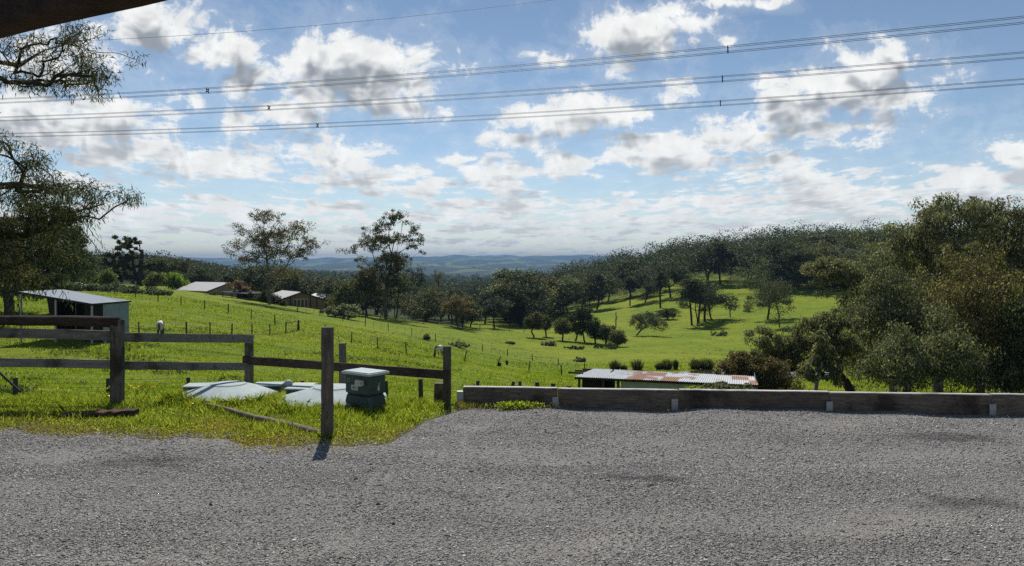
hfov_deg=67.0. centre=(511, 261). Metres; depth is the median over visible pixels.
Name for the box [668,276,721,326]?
hollow tree
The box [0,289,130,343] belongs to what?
horse shelter
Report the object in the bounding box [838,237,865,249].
gum tree
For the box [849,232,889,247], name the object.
gum tree
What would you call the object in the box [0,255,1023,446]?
ground
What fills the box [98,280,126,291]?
bramble bush
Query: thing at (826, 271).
leaning gum tree
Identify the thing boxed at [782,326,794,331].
shrub
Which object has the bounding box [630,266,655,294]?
gum tree
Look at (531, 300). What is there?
gum tree
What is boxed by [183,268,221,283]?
gum tree
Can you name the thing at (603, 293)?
gum tree
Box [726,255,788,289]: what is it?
tree
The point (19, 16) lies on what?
verandah beam
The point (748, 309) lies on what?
shrub
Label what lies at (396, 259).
gum tree
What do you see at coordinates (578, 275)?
gum tree
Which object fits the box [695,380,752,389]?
flowering shrub
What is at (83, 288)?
bramble bush
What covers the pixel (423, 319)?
post and rail fence
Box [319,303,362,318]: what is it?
shrub
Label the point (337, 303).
shrub
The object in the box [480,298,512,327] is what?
gum tree
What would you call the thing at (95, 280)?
shrub
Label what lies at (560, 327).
hollow tree
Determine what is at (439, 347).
grazing horse
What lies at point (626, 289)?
gum tree
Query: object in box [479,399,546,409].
weed tuft
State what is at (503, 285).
gum tree
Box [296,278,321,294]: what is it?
gum tree
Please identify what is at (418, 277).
gum tree
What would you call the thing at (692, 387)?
wall top tuft
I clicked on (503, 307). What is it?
gum tree
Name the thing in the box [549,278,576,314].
gum tree
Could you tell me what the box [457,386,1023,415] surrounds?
sleeper wall
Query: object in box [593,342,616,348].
shrub
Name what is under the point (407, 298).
gum tree
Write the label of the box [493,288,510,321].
gum tree
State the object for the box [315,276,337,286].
gum tree
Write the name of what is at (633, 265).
gum tree
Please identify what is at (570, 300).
gum tree
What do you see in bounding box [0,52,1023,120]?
power line
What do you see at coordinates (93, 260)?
gum tree
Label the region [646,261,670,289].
gum tree
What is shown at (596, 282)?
gum tree
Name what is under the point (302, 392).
buried tank
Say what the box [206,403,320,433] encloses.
fallen pole
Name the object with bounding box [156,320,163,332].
grazing horse
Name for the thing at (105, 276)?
shrub
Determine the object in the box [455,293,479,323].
gum tree
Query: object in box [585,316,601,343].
hollow tree
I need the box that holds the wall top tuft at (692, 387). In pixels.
[684,385,702,388]
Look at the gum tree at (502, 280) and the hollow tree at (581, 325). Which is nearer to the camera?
the hollow tree at (581, 325)
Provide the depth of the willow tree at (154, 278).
164.74 m
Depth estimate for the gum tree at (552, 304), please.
265.36 m
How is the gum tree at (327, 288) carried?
on the ground at (652, 345)
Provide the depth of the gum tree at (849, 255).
294.29 m
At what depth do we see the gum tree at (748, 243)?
346.52 m
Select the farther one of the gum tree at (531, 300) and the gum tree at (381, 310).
the gum tree at (381, 310)
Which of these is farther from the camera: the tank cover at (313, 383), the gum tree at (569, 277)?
the gum tree at (569, 277)
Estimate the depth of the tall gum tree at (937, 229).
60.85 m
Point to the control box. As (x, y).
(365, 387)
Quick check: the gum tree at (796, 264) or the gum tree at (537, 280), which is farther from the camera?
the gum tree at (796, 264)
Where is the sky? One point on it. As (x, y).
(588, 183)
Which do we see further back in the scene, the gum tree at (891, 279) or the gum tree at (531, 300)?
the gum tree at (531, 300)
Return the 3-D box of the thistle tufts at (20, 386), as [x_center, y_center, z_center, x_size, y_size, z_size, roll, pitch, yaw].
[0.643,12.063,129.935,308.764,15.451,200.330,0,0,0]
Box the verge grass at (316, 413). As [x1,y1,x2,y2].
[0,389,448,440]
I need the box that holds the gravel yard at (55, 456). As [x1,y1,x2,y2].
[0,405,1023,565]
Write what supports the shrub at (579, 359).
on the ground at (652, 345)
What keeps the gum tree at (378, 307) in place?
on the ground at (652, 345)
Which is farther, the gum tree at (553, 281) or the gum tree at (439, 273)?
the gum tree at (439, 273)
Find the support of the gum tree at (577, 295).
on the ground at (652, 345)
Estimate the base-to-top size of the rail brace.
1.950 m
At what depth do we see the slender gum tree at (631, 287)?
307.66 m
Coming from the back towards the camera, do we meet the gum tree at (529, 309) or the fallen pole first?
the gum tree at (529, 309)
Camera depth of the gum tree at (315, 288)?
206.85 m
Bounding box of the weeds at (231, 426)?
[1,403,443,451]
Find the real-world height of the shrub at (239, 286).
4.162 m
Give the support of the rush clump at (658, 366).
on the ground at (652, 345)
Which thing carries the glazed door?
in the gable house at (300, 299)
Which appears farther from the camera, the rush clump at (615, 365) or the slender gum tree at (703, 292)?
the slender gum tree at (703, 292)
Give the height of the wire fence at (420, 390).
2.301 m
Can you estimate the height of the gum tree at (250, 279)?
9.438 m
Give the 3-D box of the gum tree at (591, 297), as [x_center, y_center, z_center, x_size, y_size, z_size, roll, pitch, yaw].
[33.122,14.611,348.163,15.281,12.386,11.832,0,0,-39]
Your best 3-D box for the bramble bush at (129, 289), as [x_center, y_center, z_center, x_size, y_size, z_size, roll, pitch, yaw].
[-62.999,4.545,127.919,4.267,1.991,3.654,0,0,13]
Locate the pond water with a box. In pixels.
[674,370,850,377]
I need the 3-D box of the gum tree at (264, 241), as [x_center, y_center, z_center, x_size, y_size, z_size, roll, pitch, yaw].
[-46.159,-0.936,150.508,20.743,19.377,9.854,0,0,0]
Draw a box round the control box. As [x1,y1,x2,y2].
[341,368,389,413]
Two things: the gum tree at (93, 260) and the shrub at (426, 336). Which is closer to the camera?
the shrub at (426, 336)
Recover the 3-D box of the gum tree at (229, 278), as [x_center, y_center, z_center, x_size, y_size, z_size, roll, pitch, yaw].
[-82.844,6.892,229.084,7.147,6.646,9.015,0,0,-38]
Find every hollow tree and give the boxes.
[522,311,547,337]
[541,314,553,336]
[552,316,576,340]
[565,306,594,340]
[568,319,593,341]
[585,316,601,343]
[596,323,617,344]
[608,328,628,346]
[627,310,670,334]
[655,308,676,319]
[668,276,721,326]
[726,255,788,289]
[744,277,796,326]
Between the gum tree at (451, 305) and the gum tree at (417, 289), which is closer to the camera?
the gum tree at (451, 305)
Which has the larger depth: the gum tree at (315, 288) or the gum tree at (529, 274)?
the gum tree at (529, 274)
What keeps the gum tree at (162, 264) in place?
on the ground at (652, 345)
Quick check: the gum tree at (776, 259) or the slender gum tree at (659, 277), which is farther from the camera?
the gum tree at (776, 259)
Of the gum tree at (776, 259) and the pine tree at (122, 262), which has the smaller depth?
the pine tree at (122, 262)
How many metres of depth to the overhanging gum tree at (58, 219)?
15.43 m
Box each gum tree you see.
[0,19,149,339]
[0,197,105,313]
[0,205,43,315]
[61,232,93,283]
[86,257,100,270]
[149,256,194,273]
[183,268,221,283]
[221,208,329,304]
[222,275,236,282]
[232,264,274,291]
[271,273,307,292]
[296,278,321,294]
[304,278,333,293]
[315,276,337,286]
[316,277,349,299]
[327,278,370,305]
[335,209,425,317]
[340,270,395,313]
[349,266,386,315]
[357,296,390,314]
[367,306,390,314]
[372,271,430,318]
[381,288,404,315]
[398,293,409,316]
[399,263,432,316]
[400,290,419,308]
[404,284,446,316]
[407,286,444,320]
[408,286,445,321]
[411,289,444,319]
[429,269,444,292]
[438,289,463,320]
[438,294,457,323]
[440,294,478,327]
[440,295,484,327]
[454,295,483,326]
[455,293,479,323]
[473,290,495,323]
[477,267,557,324]
[477,280,525,322]
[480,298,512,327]
[481,279,499,290]
[482,269,512,320]
[487,270,519,289]
[488,280,530,325]
[490,281,548,327]
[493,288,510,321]
[497,282,547,323]
[503,286,537,325]
[504,273,558,313]
[508,270,564,316]
[509,275,549,316]
[532,276,556,312]
[533,271,572,304]
[536,291,551,309]
[540,279,561,307]
[542,275,579,315]
[543,274,573,316]
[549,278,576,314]
[552,270,584,313]
[552,290,575,314]
[565,277,578,311]
[573,279,590,306]
[575,272,603,301]
[577,272,620,309]
[583,281,604,305]
[586,269,619,301]
[588,292,597,305]
[597,273,622,302]
[609,259,644,295]
[619,272,640,297]
[620,276,636,305]
[622,267,665,301]
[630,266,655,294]
[645,271,670,307]
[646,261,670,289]
[649,258,692,296]
[676,274,702,324]
[683,247,711,277]
[688,282,714,323]
[689,244,736,280]
[698,280,713,321]
[706,238,729,283]
[722,258,735,279]
[726,244,756,282]
[727,241,761,279]
[732,239,797,286]
[741,306,878,391]
[742,250,778,281]
[745,277,793,318]
[753,236,805,284]
[765,266,792,281]
[781,234,809,251]
[782,247,814,290]
[794,243,838,289]
[794,328,846,389]
[799,231,832,248]
[799,232,838,253]
[800,255,872,307]
[808,239,830,254]
[830,243,866,286]
[834,261,872,312]
[835,229,965,391]
[836,241,874,265]
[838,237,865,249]
[839,302,1018,393]
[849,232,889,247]
[857,191,1010,392]
[857,299,896,345]
[859,229,891,242]
[861,241,911,257]
[861,254,920,302]
[911,227,1023,392]
[956,195,1023,316]
[983,291,1023,393]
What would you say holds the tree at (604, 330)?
on the ground at (652, 345)
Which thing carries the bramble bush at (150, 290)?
on the ground at (652, 345)
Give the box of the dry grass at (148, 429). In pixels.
[0,398,438,451]
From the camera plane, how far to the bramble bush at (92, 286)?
134.34 m
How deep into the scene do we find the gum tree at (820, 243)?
331.96 m
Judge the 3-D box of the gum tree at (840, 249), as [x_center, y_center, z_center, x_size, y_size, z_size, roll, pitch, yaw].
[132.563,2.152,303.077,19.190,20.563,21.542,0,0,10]
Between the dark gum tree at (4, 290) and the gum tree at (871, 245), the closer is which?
the dark gum tree at (4, 290)
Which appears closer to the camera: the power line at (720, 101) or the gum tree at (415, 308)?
the power line at (720, 101)
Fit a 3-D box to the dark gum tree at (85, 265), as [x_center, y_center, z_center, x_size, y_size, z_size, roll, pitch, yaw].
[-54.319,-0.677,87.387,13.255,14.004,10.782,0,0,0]
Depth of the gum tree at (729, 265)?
349.72 m
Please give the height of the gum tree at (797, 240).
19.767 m
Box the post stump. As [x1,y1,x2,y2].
[434,382,442,403]
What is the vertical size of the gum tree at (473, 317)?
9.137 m
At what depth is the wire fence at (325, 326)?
98.88 m
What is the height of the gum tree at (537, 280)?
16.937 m
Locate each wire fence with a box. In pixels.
[13,377,570,399]
[70,281,561,374]
[138,322,297,334]
[297,305,584,367]
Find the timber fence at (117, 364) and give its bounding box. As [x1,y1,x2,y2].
[0,315,450,411]
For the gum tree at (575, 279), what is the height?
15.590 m
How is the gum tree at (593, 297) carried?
on the ground at (652, 345)
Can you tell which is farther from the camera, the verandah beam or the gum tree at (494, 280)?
the gum tree at (494, 280)
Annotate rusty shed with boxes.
[568,368,757,389]
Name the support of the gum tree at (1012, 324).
on the ground at (652, 345)
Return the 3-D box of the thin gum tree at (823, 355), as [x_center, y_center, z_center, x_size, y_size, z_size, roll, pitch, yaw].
[18.223,6.673,45.984,3.110,5.572,2.109,0,0,-18]
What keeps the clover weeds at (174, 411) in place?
on the ground at (652, 345)
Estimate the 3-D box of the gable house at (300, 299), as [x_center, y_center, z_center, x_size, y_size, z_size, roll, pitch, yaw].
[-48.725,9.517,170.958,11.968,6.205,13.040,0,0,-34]
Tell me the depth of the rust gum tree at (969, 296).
49.14 m
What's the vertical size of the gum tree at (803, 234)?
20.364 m
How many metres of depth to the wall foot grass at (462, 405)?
10.50 m
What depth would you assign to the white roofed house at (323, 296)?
185.63 m
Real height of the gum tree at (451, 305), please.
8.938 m
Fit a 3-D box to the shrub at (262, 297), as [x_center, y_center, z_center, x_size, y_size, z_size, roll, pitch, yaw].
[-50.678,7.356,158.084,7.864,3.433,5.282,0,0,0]
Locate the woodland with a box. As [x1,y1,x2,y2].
[36,218,982,300]
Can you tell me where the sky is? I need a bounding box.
[0,0,1023,259]
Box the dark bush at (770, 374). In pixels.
[713,347,807,389]
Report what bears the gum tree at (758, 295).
on the ground at (652, 345)
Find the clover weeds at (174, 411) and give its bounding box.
[0,393,445,445]
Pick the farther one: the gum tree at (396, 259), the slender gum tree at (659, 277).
the slender gum tree at (659, 277)
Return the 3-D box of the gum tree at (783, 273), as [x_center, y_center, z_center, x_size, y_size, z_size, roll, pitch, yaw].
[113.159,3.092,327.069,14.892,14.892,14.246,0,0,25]
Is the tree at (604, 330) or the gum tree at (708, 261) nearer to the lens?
the tree at (604, 330)
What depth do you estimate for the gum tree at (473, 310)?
201.38 m
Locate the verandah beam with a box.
[0,0,166,37]
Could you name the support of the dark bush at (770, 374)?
on the ground at (652, 345)
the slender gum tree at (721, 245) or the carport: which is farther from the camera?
the slender gum tree at (721, 245)
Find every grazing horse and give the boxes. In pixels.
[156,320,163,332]
[433,345,442,357]
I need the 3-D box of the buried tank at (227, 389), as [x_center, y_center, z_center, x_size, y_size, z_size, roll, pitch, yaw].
[-4.286,2.275,11.700,1.473,0.900,1.401,0,0,-6]
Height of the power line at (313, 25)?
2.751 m
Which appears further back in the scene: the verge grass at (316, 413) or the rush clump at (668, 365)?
the rush clump at (668, 365)
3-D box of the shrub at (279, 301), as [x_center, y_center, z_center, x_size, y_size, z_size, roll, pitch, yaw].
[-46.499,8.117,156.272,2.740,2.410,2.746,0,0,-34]
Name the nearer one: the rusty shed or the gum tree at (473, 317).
the rusty shed
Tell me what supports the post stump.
on the ground at (652, 345)
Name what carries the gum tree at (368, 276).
on the ground at (652, 345)
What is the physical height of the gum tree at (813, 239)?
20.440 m
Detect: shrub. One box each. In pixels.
[82,269,99,283]
[96,268,118,285]
[225,280,258,297]
[247,290,281,303]
[274,296,288,305]
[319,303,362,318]
[325,297,350,305]
[422,333,430,339]
[448,341,469,348]
[541,341,556,345]
[563,345,584,349]
[573,357,585,361]
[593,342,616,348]
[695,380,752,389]
[710,330,727,335]
[742,302,753,311]
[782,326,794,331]
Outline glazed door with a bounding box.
[293,299,307,307]
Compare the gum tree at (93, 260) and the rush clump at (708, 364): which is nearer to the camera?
the rush clump at (708, 364)
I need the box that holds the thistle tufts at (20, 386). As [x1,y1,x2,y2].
[0,284,986,410]
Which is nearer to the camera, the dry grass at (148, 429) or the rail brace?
the dry grass at (148, 429)
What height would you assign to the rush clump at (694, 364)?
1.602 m
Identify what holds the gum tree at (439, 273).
on the ground at (652, 345)
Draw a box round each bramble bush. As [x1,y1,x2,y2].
[62,283,86,290]
[84,282,101,290]
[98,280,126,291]
[115,284,140,293]
[137,286,162,294]
[153,290,173,295]
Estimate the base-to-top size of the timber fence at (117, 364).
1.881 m
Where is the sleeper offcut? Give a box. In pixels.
[59,408,138,420]
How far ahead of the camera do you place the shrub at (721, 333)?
204.47 m
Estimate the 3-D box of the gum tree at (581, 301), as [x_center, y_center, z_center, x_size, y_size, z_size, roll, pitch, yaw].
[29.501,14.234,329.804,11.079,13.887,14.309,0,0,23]
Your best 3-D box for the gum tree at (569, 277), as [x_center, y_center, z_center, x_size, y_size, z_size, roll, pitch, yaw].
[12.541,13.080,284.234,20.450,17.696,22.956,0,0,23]
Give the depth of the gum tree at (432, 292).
200.94 m
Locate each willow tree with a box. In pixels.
[141,271,166,287]
[156,271,188,288]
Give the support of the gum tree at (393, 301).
on the ground at (652, 345)
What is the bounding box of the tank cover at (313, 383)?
[293,382,317,384]
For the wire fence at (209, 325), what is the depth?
75.27 m
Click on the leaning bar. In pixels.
(10, 382)
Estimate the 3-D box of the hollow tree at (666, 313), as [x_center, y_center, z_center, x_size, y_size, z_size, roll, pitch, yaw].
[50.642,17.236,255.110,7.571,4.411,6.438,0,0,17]
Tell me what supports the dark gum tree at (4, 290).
on the ground at (652, 345)
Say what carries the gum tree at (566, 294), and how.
on the ground at (652, 345)
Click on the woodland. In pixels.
(476, 283)
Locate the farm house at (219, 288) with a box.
[174,282,251,296]
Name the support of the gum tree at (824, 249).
on the ground at (652, 345)
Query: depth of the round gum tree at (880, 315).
52.90 m
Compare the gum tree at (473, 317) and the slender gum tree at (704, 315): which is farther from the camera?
the slender gum tree at (704, 315)
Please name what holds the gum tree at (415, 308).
on the ground at (652, 345)
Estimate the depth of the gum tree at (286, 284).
210.93 m
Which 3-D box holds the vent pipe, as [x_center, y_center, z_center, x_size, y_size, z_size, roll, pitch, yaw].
[-3.497,2.106,12.100,0.127,0.520,0.130,0,0,0]
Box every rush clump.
[607,360,621,369]
[630,358,644,370]
[654,363,663,369]
[659,359,672,369]
[673,358,678,369]
[688,359,702,368]
[697,357,715,369]
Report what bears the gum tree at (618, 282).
on the ground at (652, 345)
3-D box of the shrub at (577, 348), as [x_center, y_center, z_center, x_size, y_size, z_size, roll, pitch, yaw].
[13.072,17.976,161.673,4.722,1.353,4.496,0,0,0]
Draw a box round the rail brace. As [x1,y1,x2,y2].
[285,320,298,331]
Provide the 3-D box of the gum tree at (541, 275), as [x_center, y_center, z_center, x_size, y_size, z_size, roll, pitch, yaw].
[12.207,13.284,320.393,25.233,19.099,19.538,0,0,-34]
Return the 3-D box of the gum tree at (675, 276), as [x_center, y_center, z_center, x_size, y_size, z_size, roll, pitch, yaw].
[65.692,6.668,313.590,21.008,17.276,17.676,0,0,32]
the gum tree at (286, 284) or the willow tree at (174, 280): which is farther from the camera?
the gum tree at (286, 284)
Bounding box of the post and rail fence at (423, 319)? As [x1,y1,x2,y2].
[365,311,521,331]
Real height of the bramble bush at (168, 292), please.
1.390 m
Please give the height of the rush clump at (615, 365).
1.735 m
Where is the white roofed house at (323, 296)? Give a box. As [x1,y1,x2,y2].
[312,293,337,308]
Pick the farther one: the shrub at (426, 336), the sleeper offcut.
the shrub at (426, 336)
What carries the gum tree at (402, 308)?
on the ground at (652, 345)
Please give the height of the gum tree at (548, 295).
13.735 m
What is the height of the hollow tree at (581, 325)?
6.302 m
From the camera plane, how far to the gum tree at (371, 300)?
192.22 m
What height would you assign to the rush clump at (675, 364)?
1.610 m
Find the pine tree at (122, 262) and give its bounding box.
[101,235,156,285]
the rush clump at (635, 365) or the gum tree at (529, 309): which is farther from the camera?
the gum tree at (529, 309)
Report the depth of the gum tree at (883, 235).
338.06 m
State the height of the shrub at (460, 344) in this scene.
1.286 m
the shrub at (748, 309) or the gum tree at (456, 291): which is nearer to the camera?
the gum tree at (456, 291)
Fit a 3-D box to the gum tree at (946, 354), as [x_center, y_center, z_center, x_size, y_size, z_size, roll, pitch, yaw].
[24.772,5.818,45.747,9.634,6.983,6.181,0,0,-30]
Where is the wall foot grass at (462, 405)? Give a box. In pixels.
[456,400,1009,418]
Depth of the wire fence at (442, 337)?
131.75 m
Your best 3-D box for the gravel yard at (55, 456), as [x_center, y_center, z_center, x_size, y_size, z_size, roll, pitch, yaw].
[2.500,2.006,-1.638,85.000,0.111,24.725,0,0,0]
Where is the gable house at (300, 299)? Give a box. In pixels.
[273,290,327,309]
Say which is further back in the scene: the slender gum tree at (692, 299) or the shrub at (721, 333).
the slender gum tree at (692, 299)
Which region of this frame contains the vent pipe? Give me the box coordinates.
[284,380,292,391]
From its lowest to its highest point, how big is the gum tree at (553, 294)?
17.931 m
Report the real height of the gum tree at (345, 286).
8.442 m
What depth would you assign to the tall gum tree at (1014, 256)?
63.91 m
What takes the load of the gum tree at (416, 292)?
on the ground at (652, 345)
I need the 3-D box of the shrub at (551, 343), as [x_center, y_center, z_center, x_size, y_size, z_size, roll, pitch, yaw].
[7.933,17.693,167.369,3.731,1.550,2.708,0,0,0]
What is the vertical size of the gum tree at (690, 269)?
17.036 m
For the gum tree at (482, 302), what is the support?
on the ground at (652, 345)
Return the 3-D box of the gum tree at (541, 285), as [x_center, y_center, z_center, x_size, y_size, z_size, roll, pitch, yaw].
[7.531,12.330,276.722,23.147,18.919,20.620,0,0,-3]
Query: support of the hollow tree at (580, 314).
on the ground at (652, 345)
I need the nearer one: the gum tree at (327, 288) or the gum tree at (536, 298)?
the gum tree at (327, 288)
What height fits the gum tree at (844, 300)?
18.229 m
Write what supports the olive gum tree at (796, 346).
on the ground at (652, 345)
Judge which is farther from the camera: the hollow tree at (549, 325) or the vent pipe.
the hollow tree at (549, 325)
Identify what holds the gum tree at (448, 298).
on the ground at (652, 345)
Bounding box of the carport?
[222,290,261,300]
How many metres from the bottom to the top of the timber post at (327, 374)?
1.505 m
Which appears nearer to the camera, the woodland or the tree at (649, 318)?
the tree at (649, 318)
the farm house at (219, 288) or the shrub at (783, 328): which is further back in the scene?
the shrub at (783, 328)
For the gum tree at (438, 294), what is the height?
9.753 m
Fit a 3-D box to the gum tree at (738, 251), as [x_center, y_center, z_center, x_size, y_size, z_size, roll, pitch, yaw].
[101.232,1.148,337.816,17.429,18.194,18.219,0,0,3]
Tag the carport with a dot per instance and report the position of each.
(242, 296)
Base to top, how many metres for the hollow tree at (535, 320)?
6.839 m
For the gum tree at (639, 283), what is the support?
on the ground at (652, 345)
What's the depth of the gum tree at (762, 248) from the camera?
322.00 m
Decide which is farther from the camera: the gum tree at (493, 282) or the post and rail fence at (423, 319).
the gum tree at (493, 282)
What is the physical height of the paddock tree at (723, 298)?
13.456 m
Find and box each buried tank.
[182,381,284,401]
[278,383,387,408]
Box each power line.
[0,16,1023,103]
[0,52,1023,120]
[1,0,548,43]
[8,78,1023,136]
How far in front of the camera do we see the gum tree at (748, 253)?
327.07 m
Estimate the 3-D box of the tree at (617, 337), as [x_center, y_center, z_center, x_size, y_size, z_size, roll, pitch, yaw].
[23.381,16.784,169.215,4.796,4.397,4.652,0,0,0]
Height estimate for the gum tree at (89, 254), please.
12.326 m
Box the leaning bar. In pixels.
[0,372,21,392]
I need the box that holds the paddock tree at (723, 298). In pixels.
[691,281,741,318]
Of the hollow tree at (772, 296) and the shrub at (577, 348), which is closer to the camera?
the shrub at (577, 348)
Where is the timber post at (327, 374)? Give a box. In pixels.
[321,327,333,436]
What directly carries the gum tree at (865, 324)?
on the ground at (652, 345)
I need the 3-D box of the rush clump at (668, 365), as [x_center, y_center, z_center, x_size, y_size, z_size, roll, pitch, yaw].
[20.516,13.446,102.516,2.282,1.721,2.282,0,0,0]

